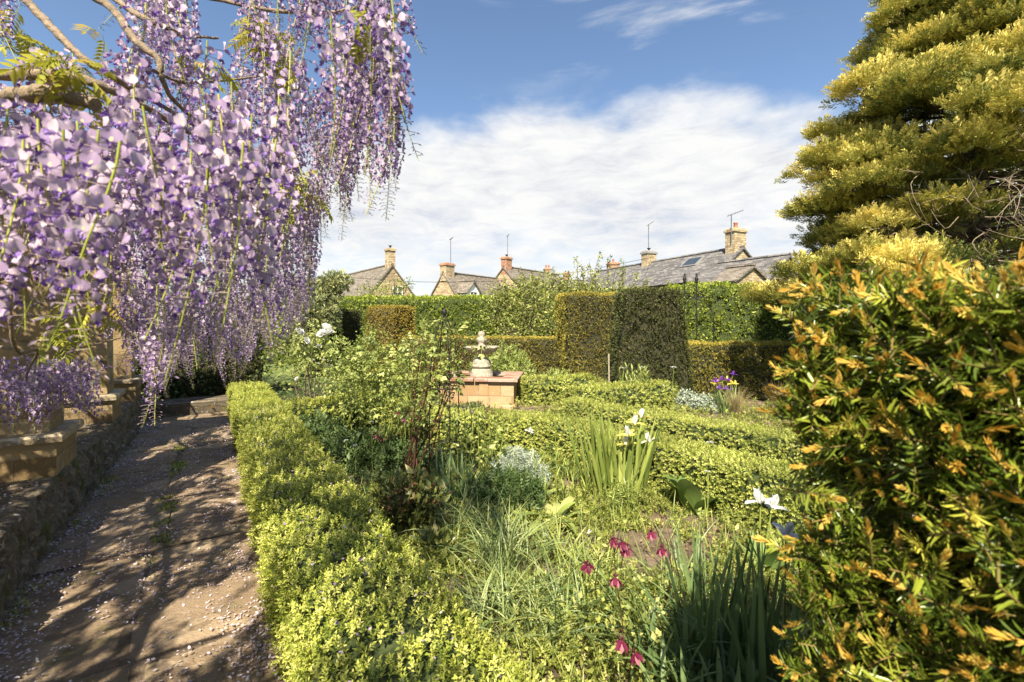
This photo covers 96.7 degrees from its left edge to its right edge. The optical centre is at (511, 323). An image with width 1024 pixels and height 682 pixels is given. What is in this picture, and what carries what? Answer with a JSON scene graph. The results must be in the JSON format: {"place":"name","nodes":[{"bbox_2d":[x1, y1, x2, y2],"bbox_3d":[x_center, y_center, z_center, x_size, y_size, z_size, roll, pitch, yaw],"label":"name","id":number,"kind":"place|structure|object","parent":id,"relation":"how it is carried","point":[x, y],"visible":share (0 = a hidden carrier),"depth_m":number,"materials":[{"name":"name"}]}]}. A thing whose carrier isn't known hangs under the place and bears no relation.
{"place":"outdoors","nodes":[
{"label":"outdoors","id":0,"kind":"place"},
{"bbox_2d":[0,412,291,681],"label":"path","id":1,"kind":"structure","parent":0,"point":[85,637],"depth_m":2.77,"materials":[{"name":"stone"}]},
{"bbox_2d":[0,418,288,681],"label":"fallen petals","id":2,"kind":"object","parent":1,"relation":"on","point":[131,606],"visible":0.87,"depth_m":2.85,"materials":[{"name":"plant"}]},
{"bbox_2d":[0,436,292,676],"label":"moss","id":3,"kind":"object","parent":1,"relation":"on","point":[181,463],"visible":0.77,"depth_m":3.57,"materials":[{"name":"green plant"}]},
{"bbox_2d":[143,395,227,418],"bbox_3d":[-5.716,1.490,8.152,1.500,0.260,0.600,0,0,-33],"label":"stone step","id":4,"kind":"object","parent":1,"relation":"on","point":[190,406],"visible":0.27,"depth_m":7.92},
{"bbox_2d":[0,0,1023,319],"label":"sky","id":5,"kind":"structure","parent":0,"point":[566,129],"materials":[{"name":"blue"}]},
{"bbox_2d":[262,363,859,405],"bbox_3d":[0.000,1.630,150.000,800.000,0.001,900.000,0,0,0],"label":"ground","id":6,"kind":"structure","parent":0,"point":[282,377],"depth_m":13.95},
{"bbox_2d":[0,394,146,626],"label":"retaining wall","id":7,"kind":"structure","parent":6,"relation":"on","point":[35,521],"depth_m":3.28,"materials":[{"name":"stone"}]},
{"bbox_2d":[91,231,292,381],"bbox_3d":[-9.434,-0.474,10.209,8.389,4.365,3.635,0,0,-28],"label":"evergreen tree","id":8,"kind":"object","parent":6,"relation":"on","point":[280,365],"visible":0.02,"depth_m":11.90,"materials":[{"name":"green plant"}]},
{"bbox_2d":[135,322,263,399],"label":"yew hedge","id":9,"kind":"object","parent":6,"relation":"on","point":[217,388],"visible":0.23,"depth_m":8.84,"materials":[{"name":"plant"}]},
{"bbox_2d":[135,277,282,399],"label":"evergreen shrub","id":10,"kind":"object","parent":6,"relation":"on","point":[184,373],"visible":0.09,"depth_m":8.83,"materials":[{"name":"green plant"}]},
{"bbox_2d":[271,267,354,377],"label":"conifer shrub","id":11,"kind":"object","parent":6,"relation":"on","point":[327,290],"visible":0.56,"depth_m":13.23,"materials":[{"name":"green plant"}]},
{"bbox_2d":[313,308,362,372],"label":"yew topiary","id":12,"kind":"object","parent":6,"relation":"on","point":[351,324],"visible":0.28,"depth_m":15.02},
{"bbox_2d":[330,245,413,296],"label":"stone cottage","id":13,"kind":"structure","parent":6,"relation":"on","point":[386,271],"depth_m":35.29,"materials":[{"name":"stone"}]},
{"bbox_2d":[239,293,526,362],"bbox_3d":[-5.230,0.225,18.554,11.855,2.929,1.793,0,0,5],"label":"beech hedge","id":14,"kind":"object","parent":6,"relation":"on","point":[455,305],"visible":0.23,"depth_m":17.77,"materials":[{"name":"green plant"}]},
{"bbox_2d":[354,273,413,296],"bbox_3d":[-6.181,-0.420,22.005,3.042,4.042,1.105,0,0,0],"label":"young tree","id":15,"kind":"object","parent":6,"relation":"on","point":[386,289],"visible":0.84,"depth_m":21.94,"materials":[{"name":"green plant"}]},
{"bbox_2d":[364,304,416,373],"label":"yew topiary","id":16,"kind":"object","parent":6,"relation":"on","point":[392,320],"visible":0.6,"depth_m":14.49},
{"bbox_2d":[268,378,589,522],"bbox_3d":[-2.201,1.506,8.038,3.497,0.347,9.219,0,0,-33],"label":"bed foliage","id":17,"kind":"object","parent":6,"relation":"on","point":[363,473],"visible":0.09,"depth_m":5.30,"materials":[{"name":"green plant"}]},
{"bbox_2d":[488,445,553,490],"bbox_3d":[0.073,1.299,4.141,0.613,0.409,0.588,0,0,0],"label":"silver artemisia","id":18,"kind":"object","parent":17,"relation":"on","point":[525,459],"visible":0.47,"depth_m":4.10,"materials":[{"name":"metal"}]},
{"bbox_2d":[431,262,504,296],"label":"stone cottage","id":19,"kind":"structure","parent":6,"relation":"on","point":[451,281],"depth_m":36.08,"materials":[{"name":"stone"}]},
{"bbox_2d":[478,266,577,338],"bbox_3d":[0.612,-0.268,16.852,3.856,3.742,2.347,0,0,0],"label":"apple tree","id":20,"kind":"object","parent":6,"relation":"on","point":[526,328],"visible":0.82,"depth_m":16.73,"materials":[{"name":"green plant"}]},
{"bbox_2d":[496,254,565,292],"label":"stone cottage","id":21,"kind":"structure","parent":6,"relation":"on","point":[508,271],"depth_m":41.23,"materials":[{"name":"stone"}]},
{"bbox_2d":[504,286,660,335],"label":"mixed hedge","id":22,"kind":"object","parent":6,"relation":"on","point":[551,304],"depth_m":19.10,"materials":[{"name":"green plant"}]},
{"bbox_2d":[554,251,648,295],"bbox_3d":[3.551,-0.619,17.997,3.853,4.465,1.410,0,0,0],"label":"fruit tree","id":23,"kind":"object","parent":6,"relation":"on","point":[586,287],"visible":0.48,"depth_m":17.97,"materials":[{"name":"green plant"}]},
{"bbox_2d":[357,448,871,681],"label":"ground cover","id":24,"kind":"object","parent":6,"relation":"on","point":[649,495],"visible":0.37,"depth_m":2.85,"materials":[{"name":"green plant"}]},
{"bbox_2d":[624,592,747,681],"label":"grey leaved plant","id":25,"kind":"object","parent":24,"relation":"on","point":[683,631],"visible":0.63,"depth_m":1.92,"materials":[{"name":"blue plant"}]},
{"bbox_2d":[700,658,740,681],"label":"grey leaved plant","id":26,"kind":"object","parent":24,"relation":"on","point":[738,679],"visible":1,"depth_m":1.60,"materials":[{"name":"blue plant"}]},
{"bbox_2d":[577,222,751,290],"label":"slate roof house","id":27,"kind":"structure","parent":6,"relation":"on","point":[660,273],"depth_m":28.60,"materials":[{"name":"stone"}]},
{"bbox_2d":[267,257,650,281],"bbox_3d":[-2.383,-3.590,28.206,25.910,2.236,3.180,0,0,-12],"label":"overhead cable","id":28,"kind":"object","parent":27,"relation":"attached to","point":[501,280],"visible":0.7,"depth_m":27.97,"materials":[{"name":"black metal"}]},
{"bbox_2d":[728,209,742,241],"bbox_3d":[12.795,-5.638,26.081,1.535,2.032,0.538,0,0,-17],"label":"roof aerial","id":29,"kind":"object","parent":27,"relation":"attached to","point":[731,222],"visible":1,"depth_m":25.97,"materials":[{"name":"metal"}]},
{"bbox_2d":[683,273,719,339],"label":"iron arch","id":30,"kind":"structure","parent":6,"relation":"on","point":[696,281],"depth_m":11.59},
{"bbox_2d":[665,278,804,344],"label":"beech hedge","id":31,"kind":"object","parent":6,"relation":"on","point":[737,316],"visible":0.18,"depth_m":13.44,"materials":[{"name":"green plant"}]},
{"bbox_2d":[707,263,768,286],"bbox_3d":[10.532,-0.552,20.969,3.040,4.304,1.340,0,0,-31],"label":"lean to porch","id":32,"kind":"object","parent":6,"relation":"on","point":[739,274],"visible":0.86,"depth_m":20.51,"materials":[{"name":"stone"}]},
{"bbox_2d":[700,252,797,285],"bbox_3d":[12.413,-0.903,23.535,4.840,5.006,3.840,0,0,-31],"label":"house annex","id":33,"kind":"object","parent":6,"relation":"on","point":[764,264],"visible":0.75,"depth_m":22.86,"materials":[{"name":"stone"}]},
{"bbox_2d":[736,0,1023,341],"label":"golden conifer","id":34,"kind":"object","parent":6,"relation":"on","point":[924,61],"visible":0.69,"depth_m":6.65,"materials":[{"name":"yellow plant"}]},
{"bbox_2d":[544,265,584,287],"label":"brick stack house","id":35,"kind":"structure","parent":0,"point":[549,270],"depth_m":58.19,"materials":[{"name":"stone"}]},
{"bbox_2d":[248,378,913,681],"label":"bed soil","id":36,"kind":"structure","parent":0,"point":[651,561],"depth_m":3.25,"materials":[{"name":"soil"}]},
{"bbox_2d":[261,317,371,405],"bbox_3d":[-3.440,0.756,7.980,1.854,1.713,1.686,0,0,0],"label":"tree peony","id":37,"kind":"object","parent":36,"relation":"on","point":[327,329],"visible":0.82,"depth_m":7.82,"materials":[{"name":"green plant"}]},
{"bbox_2d":[295,410,352,441],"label":"geranium","id":38,"kind":"object","parent":36,"relation":"on","point":[315,423],"visible":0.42,"depth_m":6.06,"materials":[{"name":"green plant"}]},
{"bbox_2d":[282,389,380,429],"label":"box hedge","id":39,"kind":"object","parent":36,"relation":"on","point":[325,405],"visible":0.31,"depth_m":6.55,"materials":[{"name":"green plant"}]},
{"bbox_2d":[311,323,393,429],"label":"rose bush","id":40,"kind":"object","parent":36,"relation":"on","point":[341,382],"visible":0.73,"depth_m":6.24,"materials":[{"name":"green plant"}]},
{"bbox_2d":[313,427,396,475],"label":"geranium","id":41,"kind":"object","parent":36,"relation":"on","point":[335,446],"visible":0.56,"depth_m":5.02,"materials":[{"name":"green plant"}]},
{"bbox_2d":[340,331,424,447],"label":"rose bush","id":42,"kind":"object","parent":36,"relation":"on","point":[381,374],"visible":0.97,"depth_m":5.11,"materials":[{"name":"green plant"}]},
{"bbox_2d":[226,380,554,681],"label":"box hedge","id":43,"kind":"object","parent":36,"relation":"on","point":[317,640],"visible":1,"depth_m":2.12,"materials":[{"name":"green plant"}]},
{"bbox_2d":[254,407,500,681],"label":"hedge petals","id":44,"kind":"object","parent":43,"relation":"on","point":[365,573],"visible":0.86,"depth_m":2.18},
{"bbox_2d":[356,373,437,401],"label":"box hedge","id":45,"kind":"object","parent":36,"relation":"on","point":[432,382],"visible":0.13,"depth_m":9.22,"materials":[{"name":"green plant"}]},
{"bbox_2d":[364,434,443,476],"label":"geranium","id":46,"kind":"object","parent":36,"relation":"on","point":[399,456],"visible":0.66,"depth_m":4.85,"materials":[{"name":"green plant"}]},
{"bbox_2d":[364,461,460,535],"bbox_3d":[-0.761,1.334,3.408,0.746,0.540,0.632,0,0,0],"label":"hellebore","id":47,"kind":"object","parent":36,"relation":"on","point":[402,503],"visible":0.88,"depth_m":3.35,"materials":[{"name":"green plant"}]},
{"bbox_2d":[385,317,449,430],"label":"rose bush","id":48,"kind":"object","parent":36,"relation":"on","point":[409,389],"visible":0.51,"depth_m":5.89,"materials":[{"name":"green plant"}]},
{"bbox_2d":[391,305,490,492],"bbox_3d":[-0.734,0.715,4.394,0.943,1.783,0.768,0,0,29],"label":"rose bush","id":49,"kind":"object","parent":36,"relation":"on","point":[415,439],"visible":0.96,"depth_m":4.31,"materials":[{"name":"green plant"}]},
{"bbox_2d":[407,521,476,577],"bbox_3d":[-0.508,1.456,2.966,0.464,0.314,0.460,0,0,-35],"label":"hellebore","id":50,"kind":"object","parent":36,"relation":"on","point":[429,531],"visible":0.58,"depth_m":2.96,"materials":[{"name":"green plant"}]},
{"bbox_2d":[428,308,460,480],"bbox_3d":[-0.634,0.730,4.267,0.304,1.740,0.304,0,0,0],"label":"plant obelisk","id":51,"kind":"object","parent":36,"relation":"on","point":[444,312],"visible":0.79,"depth_m":4.21,"materials":[{"name":"black metal"}]},
{"bbox_2d":[405,471,512,554],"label":"grassy clump","id":52,"kind":"object","parent":36,"relation":"on","point":[471,508],"visible":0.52,"depth_m":3.30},
{"bbox_2d":[425,445,493,509],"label":"iris clump","id":53,"kind":"object","parent":36,"relation":"on","point":[446,479],"visible":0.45,"depth_m":3.94,"materials":[{"name":"green plant"}]},
{"bbox_2d":[443,402,507,480],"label":"leafy perennial","id":54,"kind":"object","parent":36,"relation":"on","point":[493,444],"visible":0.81,"depth_m":4.41,"materials":[{"name":"green plant"}]},
{"bbox_2d":[433,331,523,409],"bbox_3d":[-0.622,0.887,9.238,1.622,1.465,1.376,0,0,7],"label":"fountain","id":55,"kind":"object","parent":36,"relation":"on","point":[485,383],"visible":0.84,"depth_m":8.67,"materials":[{"name":"stone"}]},
{"bbox_2d":[452,460,504,492],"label":"strappy plant","id":56,"kind":"object","parent":36,"relation":"on","point":[473,472],"visible":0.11,"depth_m":4.00,"materials":[{"name":"green plant"}]},
{"bbox_2d":[397,335,560,375],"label":"yew hedge","id":57,"kind":"object","parent":36,"relation":"on","point":[542,352],"visible":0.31,"depth_m":13.46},
{"bbox_2d":[464,339,536,386],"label":"leafy plant","id":58,"kind":"object","parent":36,"relation":"on","point":[500,366],"visible":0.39,"depth_m":10.82,"materials":[{"name":"green plant"}]},
{"bbox_2d":[421,484,585,581],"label":"grassy clump","id":59,"kind":"object","parent":36,"relation":"on","point":[509,550],"visible":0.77,"depth_m":2.93,"materials":[{"name":"plant"}]},
{"bbox_2d":[462,461,551,521],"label":"fern leaved plant","id":60,"kind":"object","parent":36,"relation":"on","point":[512,479],"visible":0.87,"depth_m":3.70,"materials":[{"name":"green plant"}]},
{"bbox_2d":[433,536,585,656],"bbox_3d":[-0.046,1.401,2.342,0.878,0.398,0.835,0,0,0],"label":"grassy clump","id":61,"kind":"object","parent":36,"relation":"on","point":[502,607],"visible":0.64,"depth_m":2.35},
{"bbox_2d":[517,446,561,471],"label":"strappy plant","id":62,"kind":"object","parent":36,"relation":"on","point":[544,460],"visible":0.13,"depth_m":4.69,"materials":[{"name":"green plant"}]},
{"bbox_2d":[540,480,560,494],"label":"broad leaved plant","id":63,"kind":"object","parent":36,"relation":"on","point":[554,489],"visible":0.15,"depth_m":4.04,"materials":[{"name":"green plant"}]},
{"bbox_2d":[520,496,584,536],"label":"broad leaved plant","id":64,"kind":"object","parent":36,"relation":"on","point":[565,505],"visible":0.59,"depth_m":3.56,"materials":[{"name":"green plant"}]},
{"bbox_2d":[467,535,639,679],"bbox_3d":[0.204,1.383,2.261,0.872,0.434,0.812,0,0,0],"label":"grassy clump","id":65,"kind":"object","parent":36,"relation":"on","point":[555,603],"visible":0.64,"depth_m":2.29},
{"bbox_2d":[514,417,592,511],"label":"tall stalks","id":66,"kind":"object","parent":36,"relation":"on","point":[545,483],"visible":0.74,"depth_m":3.82,"materials":[{"name":"green plant"}]},
{"bbox_2d":[536,366,574,380],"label":"leafy plant","id":67,"kind":"object","parent":36,"relation":"on","point":[556,372],"visible":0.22,"depth_m":11.45,"materials":[{"name":"green plant"}]},
{"bbox_2d":[517,372,595,406],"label":"box hedge","id":68,"kind":"object","parent":36,"relation":"on","point":[551,386],"visible":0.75,"depth_m":8.99,"materials":[{"name":"green plant"}]},
{"bbox_2d":[523,512,590,569],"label":"strappy plant","id":69,"kind":"object","parent":36,"relation":"on","point":[554,552],"visible":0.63,"depth_m":3.07,"materials":[{"name":"green plant"}]},
{"bbox_2d":[481,516,647,680],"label":"strappy plant","id":70,"kind":"object","parent":36,"relation":"on","point":[586,592],"visible":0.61,"depth_m":2.40,"materials":[{"name":"green plant"}]},
{"bbox_2d":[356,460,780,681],"bbox_3d":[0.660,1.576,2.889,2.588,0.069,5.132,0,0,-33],"label":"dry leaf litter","id":71,"kind":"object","parent":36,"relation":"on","point":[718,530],"visible":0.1,"depth_m":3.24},
{"bbox_2d":[554,290,622,381],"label":"yew block","id":72,"kind":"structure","parent":36,"relation":"on","point":[583,324],"depth_m":12.34,"materials":[{"name":"plant"}]},
{"bbox_2d":[543,534,638,596],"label":"strappy plant","id":73,"kind":"object","parent":36,"relation":"on","point":[607,569],"visible":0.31,"depth_m":2.78,"materials":[{"name":"green plant"}]},
{"bbox_2d":[367,388,823,534],"bbox_3d":[-0.036,1.355,5.532,6.470,0.562,1.117,0,0,40],"label":"box hedge","id":74,"kind":"object","parent":36,"relation":"on","point":[733,479],"visible":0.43,"depth_m":4.13,"materials":[{"name":"green plant"}]},
{"bbox_2d":[559,526,656,642],"bbox_3d":[0.483,1.242,2.202,0.492,0.719,0.745,0,0,0],"label":"columbine","id":75,"kind":"object","parent":36,"relation":"on","point":[587,566],"visible":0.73,"depth_m":2.18,"materials":[{"name":"green plant"}]},
{"bbox_2d":[608,354,609,381],"bbox_3d":[1.897,1.097,8.902,0.047,1.007,0.033,0,0,0],"label":"wooden stake","id":76,"kind":"object","parent":36,"relation":"on","point":[608,367],"visible":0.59,"depth_m":8.88,"materials":[{"name":"grey wood"}]},
{"bbox_2d":[563,406,666,503],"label":"iris clump","id":77,"kind":"object","parent":36,"relation":"on","point":[608,462],"visible":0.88,"depth_m":4.04,"materials":[{"name":"green plant"}]},
{"bbox_2d":[565,567,671,681],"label":"columbine","id":78,"kind":"object","parent":36,"relation":"on","point":[622,646],"visible":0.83,"depth_m":1.96,"materials":[{"name":"green plant"}]},
{"bbox_2d":[560,378,678,410],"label":"box hedge","id":79,"kind":"object","parent":36,"relation":"on","point":[639,394],"visible":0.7,"depth_m":8.07,"materials":[{"name":"green plant"}]},
{"bbox_2d":[599,473,644,521],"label":"feathery plant","id":80,"kind":"object","parent":36,"relation":"on","point":[622,492],"visible":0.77,"depth_m":3.76,"materials":[{"name":"green plant"}]},
{"bbox_2d":[617,361,649,387],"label":"tall perennial","id":81,"kind":"object","parent":36,"relation":"on","point":[644,375],"visible":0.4,"depth_m":8.54,"materials":[{"name":"green plant"}]},
{"bbox_2d":[356,449,912,681],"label":"fine grass","id":82,"kind":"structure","parent":36,"relation":"on","point":[610,555],"depth_m":3.07,"materials":[{"name":"green plant"}]},
{"bbox_2d":[551,538,746,681],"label":"strappy plant","id":83,"kind":"object","parent":36,"relation":"on","point":[637,635],"visible":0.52,"depth_m":2.10,"materials":[{"name":"green plant"}]},
{"bbox_2d":[603,286,695,392],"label":"yew buttress","id":84,"kind":"structure","parent":36,"relation":"on","point":[647,327],"depth_m":9.40,"materials":[{"name":"plant"}]},
{"bbox_2d":[506,374,798,438],"bbox_3d":[2.813,1.499,7.789,4.127,0.388,8.128,0,0,-33],"label":"bed foliage","id":85,"kind":"object","parent":36,"relation":"on","point":[554,407],"visible":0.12,"depth_m":7.74,"materials":[{"name":"green plant"}]},
{"bbox_2d":[608,521,709,636],"bbox_3d":[0.741,1.245,2.318,0.481,0.712,0.584,0,0,-24],"label":"columbine","id":86,"kind":"object","parent":36,"relation":"on","point":[661,551],"visible":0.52,"depth_m":2.28,"materials":[{"name":"green plant"}]},
{"bbox_2d":[562,504,805,681],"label":"iris clump","id":87,"kind":"object","parent":36,"relation":"on","point":[692,592],"visible":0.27,"depth_m":2.06,"materials":[{"name":"green plant"}]},
{"bbox_2d":[557,396,813,474],"bbox_3d":[1.895,1.350,5.625,0.585,0.552,3.333,0,0,-42],"label":"box hedge","id":88,"kind":"object","parent":36,"relation":"on","point":[717,432],"visible":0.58,"depth_m":5.16,"materials":[{"name":"green plant"}]},
{"bbox_2d":[674,387,696,409],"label":"silver plant","id":89,"kind":"object","parent":36,"relation":"on","point":[688,395],"visible":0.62,"depth_m":8.39,"materials":[{"name":"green plant"}]},
{"bbox_2d":[619,509,751,604],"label":"strappy plant","id":90,"kind":"object","parent":36,"relation":"on","point":[680,559],"visible":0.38,"depth_m":2.71,"materials":[{"name":"green plant"}]},
{"bbox_2d":[572,487,807,681],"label":"iris clump","id":91,"kind":"object","parent":36,"relation":"on","point":[756,624],"visible":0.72,"depth_m":1.86,"materials":[{"name":"green plant"}]},
{"bbox_2d":[661,474,724,516],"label":"comfrey plant","id":92,"kind":"object","parent":36,"relation":"on","point":[688,491],"visible":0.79,"depth_m":3.76,"materials":[{"name":"green plant"}]},
{"bbox_2d":[687,392,717,412],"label":"silver plant","id":93,"kind":"object","parent":36,"relation":"on","point":[702,401],"visible":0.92,"depth_m":8.16,"materials":[{"name":"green plant"}]},
{"bbox_2d":[705,470,710,521],"bbox_3d":[1.551,1.382,3.598,0.057,0.438,0.053,0,0,-25],"label":"white umbel","id":94,"kind":"object","parent":36,"relation":"on","point":[707,496],"visible":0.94,"depth_m":3.58,"materials":[{"name":"green plant"}]},
{"bbox_2d":[658,639,771,681],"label":"grey leaved plant","id":95,"kind":"object","parent":36,"relation":"on","point":[755,677],"visible":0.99,"depth_m":1.72,"materials":[{"name":"blue plant"}]},
{"bbox_2d":[711,371,737,413],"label":"iris clump","id":96,"kind":"object","parent":36,"relation":"on","point":[723,406],"visible":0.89,"depth_m":8.20,"materials":[{"name":"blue plant"}]},
{"bbox_2d":[720,385,754,418],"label":"feather grass","id":97,"kind":"object","parent":36,"relation":"on","point":[735,403],"depth_m":7.65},
{"bbox_2d":[657,521,834,681],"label":"iris clump","id":98,"kind":"object","parent":36,"relation":"on","point":[788,529],"visible":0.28,"depth_m":1.76,"materials":[{"name":"green plant"}]},
{"bbox_2d":[684,339,834,400],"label":"yew hedge","id":99,"kind":"object","parent":36,"relation":"on","point":[747,362],"visible":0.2,"depth_m":9.56,"materials":[{"name":"plant"}]},
{"bbox_2d":[728,531,798,574],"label":"broad leaved plant","id":100,"kind":"object","parent":36,"relation":"on","point":[772,559],"visible":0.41,"depth_m":2.90,"materials":[{"name":"green plant"}]},
{"bbox_2d":[760,381,790,408],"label":"feather grass","id":101,"kind":"object","parent":36,"relation":"on","point":[775,395],"depth_m":7.81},
{"bbox_2d":[750,242,1023,681],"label":"yew hedge","id":102,"kind":"object","parent":36,"relation":"on","point":[923,442],"visible":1,"depth_m":0.72,"materials":[{"name":"plant"}]},
{"bbox_2d":[606,259,619,268],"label":"brick stack house","id":103,"kind":"structure","parent":0,"point":[613,263],"depth_m":47.62,"materials":[{"name":"stone"}]},
{"bbox_2d":[821,110,1023,318],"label":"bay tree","id":104,"kind":"object","parent":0,"point":[1010,222],"visible":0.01,"depth_m":9.56,"materials":[{"name":"green plant"}]},
{"label":"terrace","id":105,"kind":"structure","parent":0,"visible":0},
{"bbox_2d":[0,190,83,482],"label":"stone buttress","id":106,"kind":"structure","parent":105,"relation":"on","point":[54,453],"depth_m":3.41,"materials":[{"name":"stone"}]},
{"bbox_2d":[1,404,122,509],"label":"terrace petals","id":107,"kind":"object","parent":105,"relation":"on","point":[38,477],"visible":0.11,"depth_m":3.22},
{"bbox_2d":[62,235,125,424],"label":"stone buttress","id":108,"kind":"structure","parent":105,"relation":"on","point":[110,402],"depth_m":5.26,"materials":[{"name":"stone"}]},
{"bbox_2d":[113,257,144,400],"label":"stone buttress","id":109,"kind":"structure","parent":105,"relation":"on","point":[133,389],"depth_m":6.76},
{"bbox_2d":[0,0,426,444],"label":"wisteria","id":110,"kind":"object","parent":105,"relation":"on","point":[246,193],"visible":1,"depth_m":1.22,"materials":[{"name":"purple plant"}]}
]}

